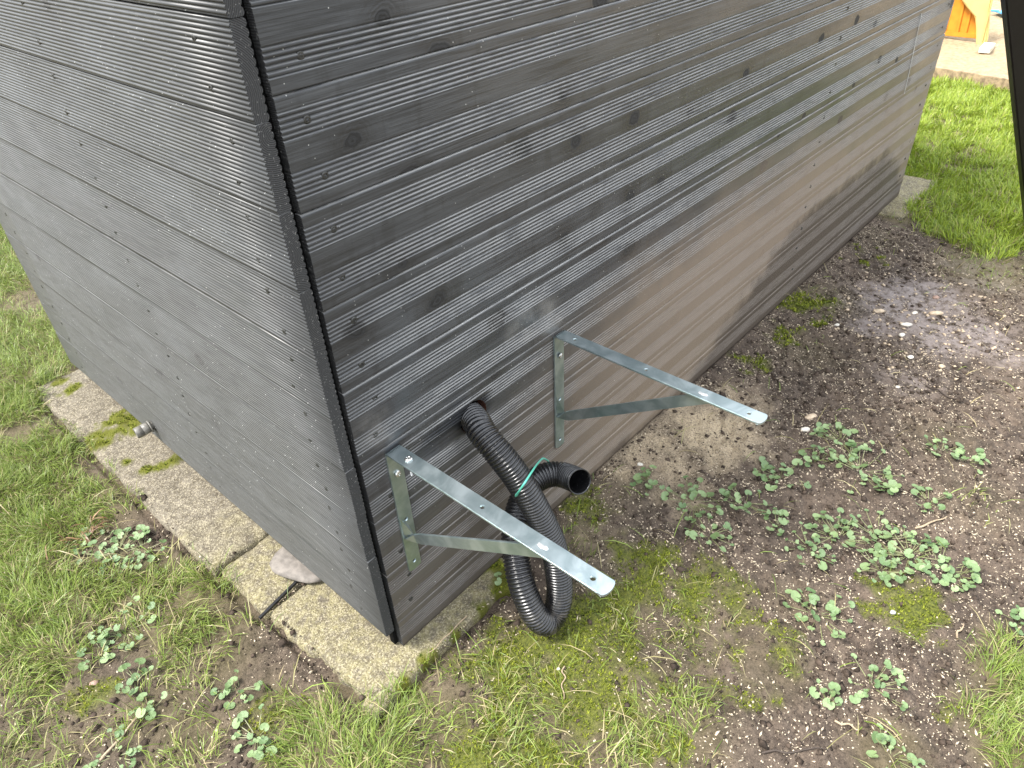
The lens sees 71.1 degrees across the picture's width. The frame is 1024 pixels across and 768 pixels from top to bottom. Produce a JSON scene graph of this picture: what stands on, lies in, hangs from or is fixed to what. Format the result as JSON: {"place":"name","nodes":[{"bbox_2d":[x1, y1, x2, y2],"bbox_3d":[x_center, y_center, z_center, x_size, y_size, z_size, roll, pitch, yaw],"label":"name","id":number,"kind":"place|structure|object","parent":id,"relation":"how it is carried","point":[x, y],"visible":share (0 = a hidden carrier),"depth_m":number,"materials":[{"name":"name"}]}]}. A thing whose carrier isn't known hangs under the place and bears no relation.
{"place":"outdoors","nodes":[
{"label":"outdoors","id":0,"kind":"place"},
{"bbox_2d":[0,0,1023,767],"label":"garden ground","id":1,"kind":"structure","parent":0,"point":[960,54],"depth_m":1.60,"materials":[{"name":"soil"}]},
{"bbox_2d":[44,509,106,559],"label":"dry fern","id":2,"kind":"object","parent":1,"relation":"on","point":[92,531],"visible":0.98,"depth_m":1.78,"materials":[{"name":"beige plant"}]},
{"bbox_2d":[89,680,98,684],"bbox_3d":[-0.861,0.617,1.476,0.019,0.009,0.015,-16,38,-16],"label":"pebble","id":3,"kind":"object","parent":1,"relation":"on","point":[94,682],"visible":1,"depth_m":1.47,"materials":[{"name":"stone"}]},
{"bbox_2d":[72,525,116,554],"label":"ground ivy","id":4,"kind":"object","parent":1,"relation":"on","point":[87,535],"visible":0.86,"depth_m":1.78,"materials":[{"name":"green plant"}]},
{"bbox_2d":[76,627,120,670],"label":"ground ivy","id":5,"kind":"object","parent":1,"relation":"on","point":[106,655],"visible":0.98,"depth_m":1.52,"materials":[{"name":"green plant"}]},
{"bbox_2d":[82,724,141,767],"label":"ground ivy","id":6,"kind":"object","parent":1,"relation":"on","point":[118,733],"visible":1,"depth_m":1.34,"materials":[{"name":"green plant"}]},
{"bbox_2d":[76,524,150,573],"bbox_3d":[-0.956,0.401,1.730,0.146,0.028,0.164,26,46,34],"label":"ground ivy","id":7,"kind":"object","parent":1,"relation":"on","point":[96,554],"visible":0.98,"depth_m":1.74,"materials":[{"name":"green plant"}]},
{"bbox_2d":[93,717,136,767],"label":"twig","id":8,"kind":"object","parent":1,"relation":"on","point":[107,752],"visible":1,"depth_m":1.35,"materials":[{"name":"beige wood"}]},
{"bbox_2d":[88,595,155,649],"bbox_3d":[-0.840,0.527,1.558,0.110,0.030,0.138,26,46,34],"label":"ground ivy","id":9,"kind":"object","parent":1,"relation":"on","point":[91,635],"visible":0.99,"depth_m":1.55,"materials":[{"name":"green plant"}]},
{"bbox_2d":[115,657,153,695],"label":"ground ivy","id":10,"kind":"object","parent":1,"relation":"on","point":[130,681],"visible":1,"depth_m":1.47,"materials":[{"name":"green plant"}]},
{"bbox_2d":[111,524,166,572],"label":"ground ivy","id":11,"kind":"object","parent":1,"relation":"on","point":[138,536],"visible":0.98,"depth_m":1.74,"materials":[{"name":"green plant"}]},
{"bbox_2d":[128,691,166,720],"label":"ground ivy","id":12,"kind":"object","parent":1,"relation":"on","point":[140,697],"visible":1,"depth_m":1.41,"materials":[{"name":"green plant"}]},
{"bbox_2d":[34,369,268,576],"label":"paving slab","id":13,"kind":"structure","parent":1,"relation":"on","point":[184,498],"depth_m":1.93,"materials":[{"name":"concrete"}]},
{"bbox_2d":[210,669,262,708],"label":"ground ivy","id":14,"kind":"object","parent":1,"relation":"on","point":[228,686],"visible":1,"depth_m":1.43,"materials":[{"name":"green plant"}]},
{"bbox_2d":[231,703,276,759],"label":"ground ivy","id":15,"kind":"object","parent":1,"relation":"on","point":[258,753],"visible":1,"depth_m":1.34,"materials":[{"name":"green plant"}]},
{"bbox_2d":[222,535,303,619],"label":"paving slab","id":16,"kind":"structure","parent":1,"relation":"on","point":[262,584],"depth_m":1.65,"materials":[{"name":"concrete"}]},
{"bbox_2d":[259,581,297,618],"bbox_3d":[-0.515,0.475,1.590,0.006,0.006,0.120,18,42,26],"label":"rubber strip","id":17,"kind":"object","parent":16,"relation":"on","point":[276,601],"visible":0.86,"depth_m":1.58,"materials":[{"name":"black rubber"}]},
{"bbox_2d":[270,546,321,583],"bbox_3d":[-0.475,0.402,1.675,0.158,0.022,0.150,13,40,21],"label":"flat stone","id":18,"kind":"object","parent":16,"relation":"on","point":[284,563],"visible":0.41,"depth_m":1.64,"materials":[{"name":"grey stone"}]},
{"bbox_2d":[1,485,564,767],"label":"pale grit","id":19,"kind":"object","parent":1,"relation":"on","point":[311,671],"visible":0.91,"depth_m":1.45,"materials":[{"name":"beige gravel"}]},
{"bbox_2d":[269,557,509,723],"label":"paving slab","id":20,"kind":"structure","parent":1,"relation":"on","point":[338,633],"depth_m":1.51,"materials":[{"name":"concrete"}]},
{"bbox_2d":[428,615,466,652],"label":"twig","id":21,"kind":"object","parent":20,"relation":"on","point":[450,632],"visible":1,"depth_m":1.50,"materials":[{"name":"beige wood"}]},
{"bbox_2d":[0,0,953,645],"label":"clad box","id":22,"kind":"object","parent":1,"relation":"on","point":[296,270],"visible":1,"depth_m":1.30,"materials":[{"name":"grey wood"}]},
{"bbox_2d":[133,421,154,437],"bbox_3d":[-0.975,0.117,1.915,0.064,0.035,0.035,-33,46,-29],"label":"pipe stub","id":23,"kind":"object","parent":22,"relation":"attached to","point":[143,429],"visible":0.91,"depth_m":1.90,"materials":[{"name":"grey metal"}]},
{"bbox_2d":[384,445,614,596],"bbox_3d":[-0.029,0.318,1.185,0.456,0.314,0.031,26,46,34],"label":"shelf bracket","id":24,"kind":"object","parent":22,"relation":"attached to","point":[530,542],"visible":1,"depth_m":1.12,"materials":[{"name":"metal"}]},
{"bbox_2d":[404,456,412,475],"bbox_3d":[-0.171,0.139,1.201,0.014,0.040,0.014,7,34,18],"label":"loose screw","id":25,"kind":"object","parent":24,"relation":"attached to","point":[408,458],"visible":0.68,"depth_m":1.19,"materials":[{"name":"silver metal"}]},
{"bbox_2d":[553,330,767,447],"bbox_3d":[0.271,0.102,1.445,0.456,0.314,0.031,26,46,34],"label":"shelf bracket","id":26,"kind":"object","parent":22,"relation":"attached to","point":[694,394],"visible":1,"depth_m":1.40,"materials":[{"name":"metal"}]},
{"bbox_2d":[904,13,921,92],"bbox_3d":[1.435,-1.179,2.566,0.003,0.276,0.052,26,46,34],"label":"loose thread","id":27,"kind":"object","parent":22,"relation":"hanging from","point":[913,52],"visible":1,"depth_m":2.56},
{"bbox_2d":[494,572,501,585],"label":"ground ivy","id":28,"kind":"object","parent":1,"relation":"on","point":[498,581],"visible":1,"depth_m":1.59,"materials":[{"name":"green plant"}]},
{"bbox_2d":[53,243,960,767],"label":"moss","id":29,"kind":"object","parent":1,"relation":"on","point":[759,361],"visible":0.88,"depth_m":1.48,"materials":[{"name":"green plant"}]},
{"bbox_2d":[561,666,565,696],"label":"twig","id":30,"kind":"object","parent":29,"relation":"on","point":[563,680],"visible":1,"depth_m":1.42,"materials":[{"name":"beige wood"}]},
{"bbox_2d":[0,377,1023,767],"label":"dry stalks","id":31,"kind":"object","parent":1,"relation":"on","point":[436,663],"visible":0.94,"depth_m":1.45,"materials":[{"name":"beige plant"}]},
{"bbox_2d":[461,401,590,636],"bbox_3d":[0.050,0.242,1.458,0.237,0.474,0.304,-21,40,-22],"label":"corrugated hose","id":32,"kind":"object","parent":1,"relation":"on","point":[529,505],"visible":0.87,"depth_m":1.41,"materials":[{"name":"black plastic"}]},
{"bbox_2d":[515,458,548,496],"bbox_3d":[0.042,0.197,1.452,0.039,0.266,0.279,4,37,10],"label":"cable tie","id":33,"kind":"object","parent":32,"relation":"attached to","point":[526,480],"visible":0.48,"depth_m":1.29,"materials":[{"name":"teal plastic"}]},
{"bbox_2d":[630,465,664,495],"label":"ground ivy","id":34,"kind":"object","parent":1,"relation":"on","point":[637,477],"visible":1,"depth_m":1.82,"materials":[{"name":"green plant"}]},
{"bbox_2d":[661,475,725,522],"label":"ground ivy","id":35,"kind":"object","parent":1,"relation":"on","point":[692,490],"visible":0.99,"depth_m":1.78,"materials":[{"name":"green plant"}]},
{"bbox_2d":[684,513,733,551],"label":"ground ivy","id":36,"kind":"object","parent":1,"relation":"on","point":[692,534],"visible":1,"depth_m":1.69,"materials":[{"name":"green plant"}]},
{"bbox_2d":[451,215,1023,767],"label":"pale grit","id":37,"kind":"object","parent":1,"relation":"on","point":[839,515],"visible":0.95,"depth_m":1.72,"materials":[{"name":"beige gravel"}]},
{"bbox_2d":[719,483,770,514],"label":"ground ivy","id":38,"kind":"object","parent":1,"relation":"on","point":[725,493],"visible":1,"depth_m":1.77,"materials":[{"name":"green plant"}]},
{"bbox_2d":[764,507,788,535],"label":"ground ivy","id":39,"kind":"object","parent":1,"relation":"on","point":[782,513],"visible":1,"depth_m":1.73,"materials":[{"name":"green plant"}]},
{"bbox_2d":[752,456,810,490],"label":"ground ivy","id":40,"kind":"object","parent":1,"relation":"on","point":[765,463],"visible":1,"depth_m":1.85,"materials":[{"name":"green plant"}]},
{"bbox_2d":[762,747,825,753],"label":"twig","id":41,"kind":"object","parent":1,"relation":"on","point":[780,751],"visible":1,"depth_m":1.29,"materials":[{"name":"brown wood"}]},
{"bbox_2d":[800,427,809,431],"bbox_3d":[0.815,0.126,1.991,0.026,0.012,0.017,-5,37,-2],"label":"pebble","id":42,"kind":"object","parent":1,"relation":"on","point":[805,429],"visible":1,"depth_m":1.99,"materials":[{"name":"white stone"}]},
{"bbox_2d":[784,521,837,569],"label":"ground ivy","id":43,"kind":"object","parent":1,"relation":"on","point":[823,564],"visible":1,"depth_m":1.65,"materials":[{"name":"green plant"}]},
{"bbox_2d":[805,413,816,419],"bbox_3d":[0.851,0.093,2.040,0.040,0.013,0.019,-12,38,-12],"label":"pebble","id":44,"kind":"object","parent":1,"relation":"on","point":[810,416],"visible":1,"depth_m":2.03,"materials":[{"name":"beige stone"}]},
{"bbox_2d":[798,444,833,467],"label":"ground ivy","id":45,"kind":"object","parent":1,"relation":"on","point":[807,458],"visible":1,"depth_m":1.89,"materials":[{"name":"green plant"}]},
{"bbox_2d":[783,587,854,645],"bbox_3d":[0.646,0.474,1.513,0.144,0.038,0.142,26,46,34],"label":"ground ivy","id":46,"kind":"object","parent":1,"relation":"on","point":[832,608],"visible":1,"depth_m":1.52,"materials":[{"name":"green plant"}]},
{"bbox_2d":[809,679,842,709],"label":"ground ivy","id":47,"kind":"object","parent":1,"relation":"on","point":[834,687],"visible":1,"depth_m":1.36,"materials":[{"name":"green plant"}]},
{"bbox_2d":[804,507,875,550],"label":"ground ivy","id":48,"kind":"object","parent":1,"relation":"on","point":[849,542],"visible":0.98,"depth_m":1.70,"materials":[{"name":"green plant"}]},
{"bbox_2d":[822,400,857,412],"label":"twig","id":49,"kind":"object","parent":1,"relation":"on","point":[839,406],"visible":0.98,"depth_m":2.06,"materials":[{"name":"brown wood"}]},
{"bbox_2d":[809,422,874,457],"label":"ground ivy","id":50,"kind":"object","parent":1,"relation":"on","point":[819,429],"visible":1,"depth_m":1.95,"materials":[{"name":"green plant"}]},
{"bbox_2d":[834,720,857,730],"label":"twig","id":51,"kind":"object","parent":1,"relation":"on","point":[843,724],"visible":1,"depth_m":1.32,"materials":[{"name":"beige wood"}]},
{"bbox_2d":[828,439,904,493],"bbox_3d":[0.915,0.208,1.853,0.163,0.031,0.191,-3,37,1],"label":"ground ivy","id":52,"kind":"object","parent":1,"relation":"on","point":[849,443],"visible":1,"depth_m":1.87,"materials":[{"name":"green plant"}]},
{"bbox_2d":[848,653,907,710],"bbox_3d":[0.703,0.570,1.382,0.107,0.025,0.110,7,38,14],"label":"ground ivy","id":53,"kind":"object","parent":1,"relation":"on","point":[857,697],"visible":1,"depth_m":1.38,"materials":[{"name":"green plant"}]},
{"bbox_2d":[873,309,884,312],"bbox_3d":[1.253,-0.250,2.448,0.041,0.013,0.020,-5,37,-2],"label":"pebble","id":54,"kind":"object","parent":1,"relation":"on","point":[879,310],"visible":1,"depth_m":2.44,"materials":[{"name":"beige stone"}]},
{"bbox_2d":[843,509,916,561],"bbox_3d":[0.862,0.351,1.676,0.130,0.027,0.143,-24,41,-25],"label":"ground ivy","id":55,"kind":"object","parent":1,"relation":"on","point":[887,535],"visible":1,"depth_m":1.68,"materials":[{"name":"green plant"}]},
{"bbox_2d":[861,468,898,494],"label":"ground ivy","id":56,"kind":"object","parent":1,"relation":"on","point":[891,490],"visible":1,"depth_m":1.81,"materials":[{"name":"green plant"}]},
{"bbox_2d":[856,549,914,586],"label":"ground ivy","id":57,"kind":"object","parent":1,"relation":"on","point":[886,577],"visible":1,"depth_m":1.59,"materials":[{"name":"green plant"}]},
{"bbox_2d":[866,723,925,767],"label":"ground ivy","id":58,"kind":"object","parent":1,"relation":"on","point":[877,737],"visible":0.98,"depth_m":1.28,"materials":[{"name":"green plant"}]},
{"bbox_2d":[878,175,933,220],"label":"paving slab","id":59,"kind":"structure","parent":1,"relation":"on","point":[915,185],"depth_m":3.16,"materials":[{"name":"concrete"}]},
{"bbox_2d":[900,322,911,326],"bbox_3d":[1.306,-0.197,2.372,0.036,0.012,0.020,3,37,8],"label":"pebble","id":60,"kind":"object","parent":1,"relation":"on","point":[907,324],"visible":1,"depth_m":2.37,"materials":[{"name":"white stone"}]},
{"bbox_2d":[868,525,954,582],"bbox_3d":[0.909,0.384,1.629,0.178,0.025,0.170,26,46,34],"label":"ground ivy","id":61,"kind":"object","parent":1,"relation":"on","point":[893,544],"visible":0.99,"depth_m":1.63,"materials":[{"name":"green plant"}]},
{"bbox_2d":[915,516,946,528],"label":"twig","id":62,"kind":"object","parent":1,"relation":"on","point":[924,525],"visible":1,"depth_m":1.69,"materials":[{"name":"beige wood"}]},
{"bbox_2d":[911,484,952,511],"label":"ground ivy","id":63,"kind":"object","parent":1,"relation":"on","point":[934,500],"visible":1,"depth_m":1.75,"materials":[{"name":"green plant"}]},
{"bbox_2d":[929,311,943,315],"bbox_3d":[1.441,-0.240,2.432,0.049,0.015,0.021,0,37,4],"label":"pebble","id":64,"kind":"object","parent":1,"relation":"on","point":[936,313],"visible":1,"depth_m":2.43,"materials":[{"name":"beige stone"}]},
{"bbox_2d":[925,384,956,398],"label":"twig","id":65,"kind":"object","parent":1,"relation":"on","point":[940,391],"visible":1,"depth_m":2.08,"materials":[{"name":"brown wood"}]},
{"bbox_2d":[924,435,963,456],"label":"ground ivy","id":66,"kind":"object","parent":1,"relation":"on","point":[957,450],"visible":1,"depth_m":1.89,"materials":[{"name":"green plant"}]},
{"bbox_2d":[909,538,979,591],"bbox_3d":[0.968,0.403,1.597,0.132,0.035,0.150,26,46,34],"label":"ground ivy","id":67,"kind":"object","parent":1,"relation":"on","point":[945,581],"visible":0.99,"depth_m":1.59,"materials":[{"name":"green plant"}]},
{"bbox_2d":[938,557,981,582],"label":"ground ivy","id":68,"kind":"object","parent":1,"relation":"on","point":[975,576],"visible":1,"depth_m":1.57,"materials":[{"name":"green plant"}]},
{"bbox_2d":[956,623,963,639],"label":"twig","id":69,"kind":"object","parent":1,"relation":"on","point":[957,631],"visible":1,"depth_m":1.47,"materials":[{"name":"beige wood"}]},
{"bbox_2d":[944,0,992,44],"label":"toy slide","id":70,"kind":"object","parent":1,"relation":"on","point":[969,18],"visible":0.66,"depth_m":5.11,"materials":[{"name":"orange plastic"}]},
{"bbox_2d":[951,447,989,473],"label":"ground ivy","id":71,"kind":"object","parent":1,"relation":"on","point":[980,455],"visible":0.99,"depth_m":1.85,"materials":[{"name":"green plant"}]},
{"bbox_2d":[933,66,1009,89],"bbox_3d":[3.008,-1.785,4.399,0.038,0.175,3.400,-27,43,-28],"label":"edging board","id":72,"kind":"object","parent":1,"relation":"on","point":[987,79],"visible":0.14,"depth_m":4.46,"materials":[{"name":"brown wood"}]},
{"bbox_2d":[995,605,1023,635],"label":"ground ivy","id":73,"kind":"object","parent":1,"relation":"on","point":[1013,612],"visible":1,"depth_m":1.47,"materials":[{"name":"green plant"}]},
{"bbox_2d":[1000,0,1023,219],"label":"leaning post","id":74,"kind":"object","parent":1,"relation":"on","point":[1012,11],"visible":1,"depth_m":2.20,"materials":[{"name":"black wood"}]},
{"bbox_2d":[0,212,1023,767],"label":"lawn grass","id":75,"kind":"structure","parent":0,"point":[46,474],"depth_m":1.55,"materials":[{"name":"green plant"}]},
{"bbox_2d":[743,218,1020,492],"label":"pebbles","id":76,"kind":"object","parent":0,"point":[906,358],"visible":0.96,"depth_m":2.22,"materials":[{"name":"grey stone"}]},
{"bbox_2d":[818,249,1023,401],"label":"fine gravel","id":77,"kind":"structure","parent":0,"point":[933,318],"depth_m":2.37,"materials":[{"name":"beige gravel"}]},
{"bbox_2d":[900,74,1023,263],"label":"lawn grass","id":78,"kind":"structure","parent":0,"point":[970,99],"depth_m":3.40,"materials":[{"name":"green plant"}]},
{"bbox_2d":[978,42,995,53],"bbox_3d":[3.264,-2.310,4.922,0.070,0.035,0.220,22,41,29],"label":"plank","id":79,"kind":"object","parent":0,"point":[986,47],"visible":1,"depth_m":4.86,"materials":[{"name":"white wood"}]},
{"bbox_2d":[991,9,1001,13],"bbox_3d":[3.899,-3.017,5.802,0.268,0.035,0.170,6,38,12],"label":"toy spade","id":80,"kind":"object","parent":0,"point":[997,11],"visible":0.4,"depth_m":5.80,"materials":[{"name":"blue plastic"}]}
]}

